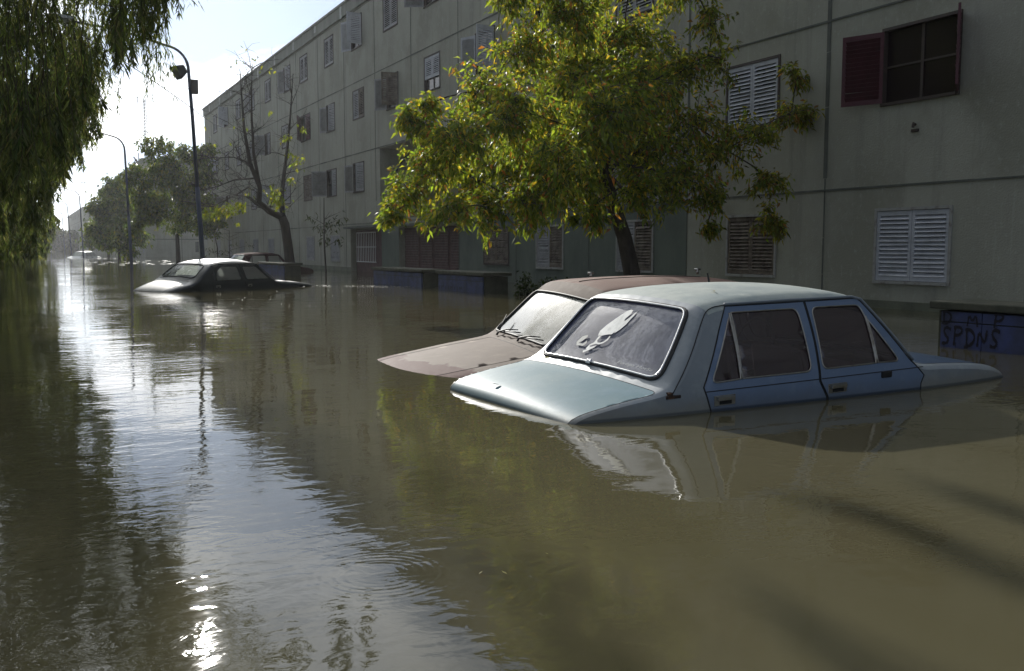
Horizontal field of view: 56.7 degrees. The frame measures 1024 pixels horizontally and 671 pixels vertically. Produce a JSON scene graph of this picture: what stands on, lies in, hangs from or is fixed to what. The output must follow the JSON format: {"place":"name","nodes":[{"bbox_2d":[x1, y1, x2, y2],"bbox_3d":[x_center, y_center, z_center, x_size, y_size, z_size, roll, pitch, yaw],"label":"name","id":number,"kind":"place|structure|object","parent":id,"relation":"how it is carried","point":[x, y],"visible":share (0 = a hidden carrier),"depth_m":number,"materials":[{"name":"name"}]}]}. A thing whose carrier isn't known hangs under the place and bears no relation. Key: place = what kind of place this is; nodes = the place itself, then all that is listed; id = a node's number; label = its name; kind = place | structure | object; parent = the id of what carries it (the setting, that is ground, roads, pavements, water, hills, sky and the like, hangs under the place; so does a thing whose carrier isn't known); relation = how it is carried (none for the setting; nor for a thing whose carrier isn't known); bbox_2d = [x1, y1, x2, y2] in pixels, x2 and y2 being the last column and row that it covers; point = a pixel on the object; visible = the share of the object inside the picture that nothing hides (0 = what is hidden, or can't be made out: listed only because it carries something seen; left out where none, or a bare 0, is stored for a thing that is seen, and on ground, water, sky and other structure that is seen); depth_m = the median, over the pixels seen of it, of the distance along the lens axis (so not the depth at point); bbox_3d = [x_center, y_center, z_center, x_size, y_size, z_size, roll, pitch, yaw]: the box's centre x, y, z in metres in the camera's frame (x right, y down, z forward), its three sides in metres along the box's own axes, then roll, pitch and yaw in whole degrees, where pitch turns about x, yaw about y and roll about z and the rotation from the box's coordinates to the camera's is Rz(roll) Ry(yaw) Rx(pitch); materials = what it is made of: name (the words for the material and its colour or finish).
{"place":"outdoors","nodes":[
{"label":"outdoors","id":0,"kind":"place"},
{"bbox_2d":[99,158,207,256],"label":"apartment building","id":1,"kind":"structure","parent":0,"point":[164,244],"depth_m":100.62,"materials":[{"name":"concrete"}]},
{"bbox_2d":[136,96,155,159],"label":"antenna mast","id":2,"kind":"object","parent":1,"relation":"on","point":[144,108],"visible":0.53,"depth_m":115.14,"materials":[{"name":"silver metal"}]},
{"bbox_2d":[0,0,343,230],"label":"sky","id":3,"kind":"structure","parent":0,"point":[205,38],"materials":[{"name":"white"}]},
{"bbox_2d":[0,250,1023,670],"bbox_3d":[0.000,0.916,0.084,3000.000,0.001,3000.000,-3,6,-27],"label":"flood water","id":4,"kind":"structure","parent":0,"point":[270,480],"depth_m":3.41,"materials":[{"name":"brown liquid"}]},
{"bbox_2d":[56,210,64,253],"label":"street lamp","id":5,"kind":"object","parent":4,"relation":"on","point":[63,233],"visible":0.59,"depth_m":148.56,"materials":[{"name":"grey metal"}]},
{"bbox_2d":[60,201,71,254],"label":"street lamp","id":6,"kind":"object","parent":4,"relation":"on","point":[69,228],"visible":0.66,"depth_m":121.82,"materials":[{"name":"grey metal"}]},
{"bbox_2d":[67,251,96,257],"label":"parked car","id":7,"kind":"object","parent":4,"relation":"on","point":[87,254],"visible":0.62,"depth_m":93.65,"materials":[{"name":"grey paint"}]},
{"bbox_2d":[75,209,117,254],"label":"street tree","id":8,"kind":"object","parent":4,"relation":"on","point":[87,243],"visible":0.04,"depth_m":119.33,"materials":[{"name":"green plant"}]},
{"bbox_2d":[80,173,155,258],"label":"street tree","id":9,"kind":"object","parent":4,"relation":"on","point":[111,207],"visible":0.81,"depth_m":76.72,"materials":[{"name":"green plant"}]},
{"bbox_2d":[112,134,225,262],"bbox_3d":[-20.875,-7.924,58.347,6.944,8.628,3.744,-3,6,-27],"label":"street tree","id":10,"kind":"object","parent":4,"relation":"on","point":[152,207],"visible":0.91,"depth_m":57.80,"materials":[{"name":"green plant"}]},
{"bbox_2d":[195,212,227,257],"bbox_3d":[-17.269,-5.222,54.998,1.897,3.858,1.605,-3,6,-27],"label":"street tree","id":11,"kind":"object","parent":4,"relation":"on","point":[218,223],"visible":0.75,"depth_m":54.82,"materials":[{"name":"green plant"}]},
{"bbox_2d":[133,258,315,291],"bbox_3d":[-6.500,-1.189,21.940,1.675,1.190,4.446,5,8,35],"label":"parked car","id":12,"kind":"object","parent":4,"relation":"on","point":[215,274],"visible":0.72,"depth_m":21.03,"materials":[{"name":"paint"}]},
{"bbox_2d":[205,225,254,257],"bbox_3d":[-13.460,-3.827,45.351,2.406,2.849,0.980,-3,6,-27],"label":"sapling","id":13,"kind":"object","parent":4,"relation":"on","point":[229,240],"visible":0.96,"depth_m":45.21,"materials":[{"name":"green plant"}]},
{"bbox_2d":[178,42,317,262],"bbox_3d":[-8.951,-5.597,32.472,4.857,8.746,2.762,-3,6,-27],"label":"bare tree","id":14,"kind":"object","parent":4,"relation":"on","point":[280,216],"visible":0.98,"depth_m":32.47,"materials":[{"name":"brown plant"}]},
{"bbox_2d":[229,252,313,271],"bbox_3d":[-9.576,-2.588,36.223,3.804,1.173,1.634,-5,7,-41],"label":"parked car","id":15,"kind":"object","parent":4,"relation":"on","point":[255,257],"visible":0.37,"depth_m":35.71,"materials":[{"name":"red paint"}]},
{"bbox_2d":[258,262,302,275],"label":"wall","id":16,"kind":"structure","parent":4,"relation":"on","point":[284,268],"depth_m":31.92,"materials":[{"name":"concrete"}]},
{"bbox_2d":[303,211,347,275],"bbox_3d":[-6.065,-2.806,31.247,1.464,3.401,0.989,-3,6,-27],"label":"sapling","id":17,"kind":"object","parent":4,"relation":"on","point":[323,230],"visible":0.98,"depth_m":31.16,"materials":[{"name":"green plant"}]},
{"bbox_2d":[371,267,446,287],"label":"wall","id":18,"kind":"structure","parent":4,"relation":"in","point":[416,277],"depth_m":23.03,"materials":[{"name":"concrete"}]},
{"bbox_2d":[435,270,511,293],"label":"wall","id":19,"kind":"structure","parent":4,"relation":"in","point":[484,282],"depth_m":19.60,"materials":[{"name":"concrete"}]},
{"bbox_2d":[513,271,570,297],"bbox_3d":[0.616,-0.565,18.169,0.933,1.337,1.930,-3,6,-27],"label":"shrub","id":20,"kind":"object","parent":4,"relation":"in","point":[525,289],"visible":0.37,"depth_m":18.35,"materials":[{"name":"green plant"}]},
{"bbox_2d":[367,0,825,275],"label":"street tree","id":21,"kind":"object","parent":4,"relation":"on","point":[588,129],"visible":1,"depth_m":13.84,"materials":[{"name":"green plant"}]},
{"bbox_2d":[377,268,853,377],"bbox_3d":[0.911,0.096,7.982,4.105,1.198,1.631,-4,8,-21],"label":"parked car","id":22,"kind":"object","parent":4,"relation":"on","point":[508,339],"visible":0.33,"depth_m":7.67,"materials":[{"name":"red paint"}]},
{"bbox_2d":[450,273,1002,424],"bbox_3d":[1.576,0.209,6.482,3.804,1.201,1.635,-4,8,-29],"label":"parked car","id":23,"kind":"object","parent":4,"relation":"on","point":[652,351],"visible":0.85,"depth_m":5.84,"materials":[{"name":"teal paint"}]},
{"bbox_2d":[930,299,1023,355],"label":"wall","id":24,"kind":"structure","parent":4,"relation":"in","point":[996,326],"depth_m":8.52,"materials":[{"name":"concrete"}]},
{"label":"ground","id":25,"kind":"structure","parent":0,"visible":0},
{"bbox_2d":[51,226,78,251],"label":"wood","id":26,"kind":"object","parent":25,"relation":"on","point":[57,245],"visible":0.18,"depth_m":238.16,"materials":[{"name":"grey plant"}]},
{"bbox_2d":[67,207,100,251],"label":"apartment building","id":27,"kind":"structure","parent":25,"relation":"on","point":[74,222],"depth_m":232.95,"materials":[{"name":"concrete"}]},
{"bbox_2d":[202,0,1023,311],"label":"apartment building","id":28,"kind":"structure","parent":25,"relation":"on","point":[902,162],"depth_m":16.74,"materials":[{"name":"beige concrete"}]},
{"bbox_2d":[28,7,247,128],"bbox_3d":[-11.947,-8.445,31.066,5.867,2.660,45.048,0,5,0],"label":"overhead wire","id":29,"kind":"object","parent":28,"relation":"attached to","point":[149,78],"visible":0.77,"depth_m":24.83,"materials":[{"name":"black rubber"}]},
{"bbox_2d":[104,88,208,111],"bbox_3d":[-19.556,-12.258,43.007,0.125,1.457,40.118,0,5,-1],"label":"overhead wire","id":30,"kind":"object","parent":28,"relation":"attached to","point":[154,101],"visible":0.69,"depth_m":52.23,"materials":[{"name":"black rubber"}]},
{"bbox_2d":[208,156,217,174],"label":"window","id":31,"kind":"structure","parent":28,"relation":"in","point":[215,164],"depth_m":61.96,"materials":[{"name":"grey glass"}]},
{"bbox_2d":[213,114,216,133],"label":"window","id":32,"kind":"structure","parent":28,"relation":"in","point":[215,117],"depth_m":62.34,"materials":[{"name":"grey glass"}]},
{"bbox_2d":[217,240,220,256],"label":"window","id":33,"kind":"structure","parent":28,"relation":"in","point":[218,241],"depth_m":62.79,"materials":[{"name":"grey glass"}]},
{"bbox_2d":[218,106,227,127],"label":"window","id":34,"kind":"structure","parent":28,"relation":"in","point":[222,113],"depth_m":58.29,"materials":[{"name":"grey glass"}]},
{"bbox_2d":[216,195,230,213],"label":"window","id":35,"kind":"structure","parent":28,"relation":"in","point":[218,200],"depth_m":60.06,"materials":[{"name":"grey glass"}]},
{"bbox_2d":[224,152,228,169],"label":"window","id":36,"kind":"structure","parent":28,"relation":"in","point":[227,162],"depth_m":59.35,"materials":[{"name":"grey glass"}]},
{"bbox_2d":[227,239,231,256],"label":"window","id":37,"kind":"structure","parent":28,"relation":"in","point":[231,239],"depth_m":59.58,"materials":[{"name":"grey glass"}]},
{"bbox_2d":[235,98,240,119],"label":"window","id":38,"kind":"structure","parent":28,"relation":"in","point":[238,111],"depth_m":55.70,"materials":[{"name":"grey glass"}]},
{"bbox_2d":[236,146,240,165],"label":"window","id":39,"kind":"structure","parent":28,"relation":"in","point":[238,162],"depth_m":56.16,"materials":[{"name":"grey glass"}]},
{"bbox_2d":[238,192,242,211],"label":"window","id":40,"kind":"structure","parent":28,"relation":"in","point":[239,200],"depth_m":56.14,"materials":[{"name":"grey glass"}]},
{"bbox_2d":[239,239,244,252],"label":"window","id":41,"kind":"structure","parent":28,"relation":"in","point":[242,250],"depth_m":56.34,"materials":[{"name":"grey glass"}]},
{"bbox_2d":[244,89,254,112],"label":"window","id":42,"kind":"structure","parent":28,"relation":"in","point":[247,99],"depth_m":53.02,"materials":[{"name":"grey glass"}]},
{"bbox_2d":[251,188,256,209],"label":"window","id":43,"kind":"structure","parent":28,"relation":"in","point":[252,192],"depth_m":52.98,"materials":[{"name":"grey glass"}]},
{"bbox_2d":[253,238,258,251],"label":"window","id":44,"kind":"structure","parent":28,"relation":"in","point":[255,241],"depth_m":53.10,"materials":[{"name":"grey glass"}]},
{"bbox_2d":[254,132,270,155],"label":"window","id":45,"kind":"structure","parent":28,"relation":"in","point":[265,138],"depth_m":50.11,"materials":[{"name":"grey glass"}]},
{"bbox_2d":[262,184,272,206],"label":"window","id":46,"kind":"structure","parent":28,"relation":"in","point":[267,190],"depth_m":48.93,"materials":[{"name":"grey glass"}]},
{"bbox_2d":[264,78,270,103],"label":"window","id":47,"kind":"structure","parent":28,"relation":"in","point":[267,84],"depth_m":49.07,"materials":[{"name":"grey glass"}]},
{"bbox_2d":[268,238,274,253],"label":"window","id":48,"kind":"structure","parent":28,"relation":"in","point":[270,240],"depth_m":49.84,"materials":[{"name":"grey glass"}]},
{"bbox_2d":[277,64,290,93],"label":"window","id":49,"kind":"structure","parent":28,"relation":"in","point":[283,88],"depth_m":46.09,"materials":[{"name":"grey glass"}]},
{"bbox_2d":[281,124,287,148],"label":"window","id":50,"kind":"structure","parent":28,"relation":"in","point":[282,127],"depth_m":46.48,"materials":[{"name":"grey glass"}]},
{"bbox_2d":[284,180,290,204],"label":"window","id":51,"kind":"structure","parent":28,"relation":"in","point":[288,190],"depth_m":46.36,"materials":[{"name":"grey glass"}]},
{"bbox_2d":[299,53,307,83],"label":"window","id":52,"kind":"structure","parent":28,"relation":"in","point":[303,67],"depth_m":42.89,"materials":[{"name":"white glass"}]},
{"bbox_2d":[297,112,310,142],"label":"window","id":53,"kind":"structure","parent":28,"relation":"in","point":[305,121],"depth_m":43.07,"materials":[{"name":"grey glass"}]},
{"bbox_2d":[303,174,312,201],"bbox_3d":[-9.231,-6.698,43.087,0.140,1.156,1.396,-3,6,-27],"label":"window shutter","id":54,"kind":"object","parent":28,"relation":"in","point":[307,180],"depth_m":43.07,"materials":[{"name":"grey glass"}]},
{"bbox_2d":[306,236,314,260],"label":"window","id":55,"kind":"structure","parent":28,"relation":"in","point":[310,240],"depth_m":43.09,"materials":[{"name":"grey glass"}]},
{"bbox_2d":[312,168,336,197],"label":"window","id":56,"kind":"structure","parent":28,"relation":"in","point":[324,184],"depth_m":40.36,"materials":[{"name":"grey glass"}]},
{"bbox_2d":[319,102,334,132],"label":"window","id":57,"kind":"structure","parent":28,"relation":"in","point":[326,114],"depth_m":40.01,"materials":[{"name":"grey glass"}]},
{"bbox_2d":[324,34,333,68],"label":"window","id":58,"kind":"structure","parent":28,"relation":"in","point":[328,42],"depth_m":39.39,"materials":[{"name":"white glass"}]},
{"bbox_2d":[330,235,339,261],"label":"window","id":59,"kind":"structure","parent":28,"relation":"in","point":[334,249],"depth_m":39.77,"materials":[{"name":"grey glass"}]},
{"bbox_2d":[341,11,361,51],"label":"window","id":60,"kind":"structure","parent":28,"relation":"in","point":[351,30],"depth_m":35.56,"materials":[{"name":"white glass"}]},
{"bbox_2d":[344,161,364,192],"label":"window","id":61,"kind":"structure","parent":28,"relation":"in","point":[353,174],"depth_m":37.18,"materials":[{"name":"grey glass"}]},
{"bbox_2d":[352,86,363,120],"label":"window","id":62,"kind":"structure","parent":28,"relation":"in","point":[358,94],"depth_m":36.31,"materials":[{"name":"grey glass"}]},
{"bbox_2d":[356,229,381,271],"bbox_3d":[-5.438,-2.789,36.401,0.164,2.520,3.550,-3,6,-27],"label":"shop door","id":63,"kind":"structure","parent":28,"relation":"in","point":[369,242],"depth_m":36.49,"materials":[{"name":"white metal"}]},
{"bbox_2d":[374,71,398,110],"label":"window","id":64,"kind":"structure","parent":28,"relation":"in","point":[386,94],"depth_m":32.47,"materials":[{"name":"brown glass"}]},
{"bbox_2d":[382,0,397,32],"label":"window","id":65,"kind":"structure","parent":28,"relation":"in","point":[390,7],"depth_m":32.89,"materials":[{"name":"grey glass"}]},
{"bbox_2d":[404,0,437,8],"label":"window","id":66,"kind":"structure","parent":28,"relation":"in","point":[407,3],"depth_m":30.15,"materials":[{"name":"grey glass"}]},
{"bbox_2d":[424,50,439,92],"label":"window","id":67,"kind":"structure","parent":28,"relation":"in","point":[431,62],"depth_m":29.85,"materials":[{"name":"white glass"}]},
{"bbox_2d":[461,24,494,76],"bbox_3d":[-1.062,-7.923,26.499,0.691,1.196,1.849,-3,6,-27],"label":"window","id":68,"kind":"structure","parent":28,"relation":"in","point":[470,44],"depth_m":25.92,"materials":[{"name":"grey glass"}]},
{"bbox_2d":[483,227,508,265],"bbox_3d":[-0.416,-2.481,26.346,0.140,1.046,1.596,-3,6,-27],"label":"window","id":69,"kind":"structure","parent":28,"relation":"in","point":[498,254],"depth_m":26.25,"materials":[{"name":"brown glass"}]},
{"bbox_2d":[513,1,561,53],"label":"window","id":70,"kind":"structure","parent":28,"relation":"in","point":[536,11],"depth_m":23.85,"materials":[{"name":"grey glass"}]},
{"bbox_2d":[536,224,563,269],"bbox_3d":[0.966,-2.211,23.686,0.140,1.096,1.376,-3,6,-27],"label":"window","id":71,"kind":"structure","parent":28,"relation":"in","point":[550,249],"depth_m":23.62,"materials":[{"name":"grey glass"}]},
{"bbox_2d":[615,219,653,272],"bbox_3d":[2.660,-1.925,20.420,0.140,1.126,1.396,-3,6,-27],"label":"window","id":72,"kind":"structure","parent":28,"relation":"in","point":[643,238],"depth_m":20.17,"materials":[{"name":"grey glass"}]},
{"bbox_2d":[615,0,653,21],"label":"window","id":73,"kind":"structure","parent":28,"relation":"in","point":[642,3],"depth_m":20.08,"materials":[{"name":"white wood"}]},
{"bbox_2d":[725,213,776,277],"bbox_3d":[4.343,-1.627,17.178,0.140,1.126,1.326,-3,6,-27],"label":"window","id":74,"kind":"structure","parent":28,"relation":"in","point":[745,255],"depth_m":17.23,"materials":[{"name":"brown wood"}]},
{"bbox_2d":[725,54,780,131],"bbox_3d":[4.322,-4.304,16.972,0.140,1.176,1.396,-3,6,-27],"label":"window","id":75,"kind":"structure","parent":28,"relation":"in","point":[759,85],"depth_m":16.89,"materials":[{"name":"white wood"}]},
{"bbox_2d":[841,2,962,106],"bbox_3d":[5.696,-4.000,13.782,0.641,1.156,2.315,-3,6,-27],"label":"window","id":76,"kind":"structure","parent":28,"relation":"in","point":[918,60],"depth_m":14.10,"materials":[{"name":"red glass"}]},
{"bbox_2d":[872,205,952,285],"bbox_3d":[5.947,-1.332,14.087,0.140,1.146,1.376,-3,6,-27],"label":"window","id":77,"kind":"structure","parent":28,"relation":"in","point":[912,245],"depth_m":14.04,"materials":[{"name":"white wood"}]},
{"label":"road","id":78,"kind":"structure","parent":0,"visible":0},
{"bbox_2d":[3,172,56,258],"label":"willow tree","id":79,"kind":"object","parent":78,"relation":"on","point":[50,235],"visible":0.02,"depth_m":80.89,"materials":[{"name":"green plant"}]},
{"bbox_2d":[0,173,65,263],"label":"willow tree","id":80,"kind":"object","parent":78,"relation":"on","point":[40,250],"visible":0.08,"depth_m":57.72,"materials":[{"name":"green plant"}]},
{"bbox_2d":[0,98,89,262],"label":"willow tree","id":81,"kind":"object","parent":78,"relation":"on","point":[16,247],"visible":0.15,"depth_m":43.78,"materials":[{"name":"green plant"}]},
{"bbox_2d":[0,1,124,270],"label":"willow tree","id":82,"kind":"object","parent":78,"relation":"on","point":[35,218],"visible":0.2,"depth_m":31.11,"materials":[{"name":"green plant"}]},
{"bbox_2d":[0,0,137,212],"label":"willow tree","id":83,"kind":"object","parent":78,"relation":"on","point":[2,186],"visible":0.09,"depth_m":20.73,"materials":[{"name":"green plant"}]},
{"bbox_2d":[60,187,83,257],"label":"street lamp","id":84,"kind":"object","parent":78,"relation":"on","point":[81,223],"visible":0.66,"depth_m":88.84,"materials":[{"name":"grey metal"}]},
{"bbox_2d":[0,0,203,227],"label":"willow tree","id":85,"kind":"object","parent":78,"relation":"on","point":[37,121],"visible":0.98,"depth_m":11.74,"materials":[{"name":"green plant"}]},
{"bbox_2d":[115,0,177,101],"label":"hanging sprig","id":86,"kind":"object","parent":85,"relation":"hanging from","point":[150,56],"visible":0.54,"depth_m":17.45,"materials":[{"name":"green plant"}]},
{"bbox_2d":[86,129,132,266],"bbox_3d":[-20.009,-6.222,45.111,3.569,7.663,0.320,-3,6,-27],"label":"street lamp","id":87,"kind":"object","parent":78,"relation":"on","point":[129,228],"visible":0.66,"depth_m":45.83,"materials":[{"name":"grey metal"}]},
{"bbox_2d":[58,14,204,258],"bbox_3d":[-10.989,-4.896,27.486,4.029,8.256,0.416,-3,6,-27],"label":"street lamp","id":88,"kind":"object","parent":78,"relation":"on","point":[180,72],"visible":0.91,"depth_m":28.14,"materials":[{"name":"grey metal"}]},
{"bbox_3d":[-7.233,-4.329,4.934,14.935,11.276,15.783,-3,6,-27],"label":"willow tree","id":89,"kind":"object","parent":78,"relation":"on","visible":0},
{"bbox_2d":[493,0,509,47],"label":"overhanging branch","id":90,"kind":"object","parent":89,"relation":"attached to","point":[506,11],"visible":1,"depth_m":7.35,"materials":[{"name":"green plant"}]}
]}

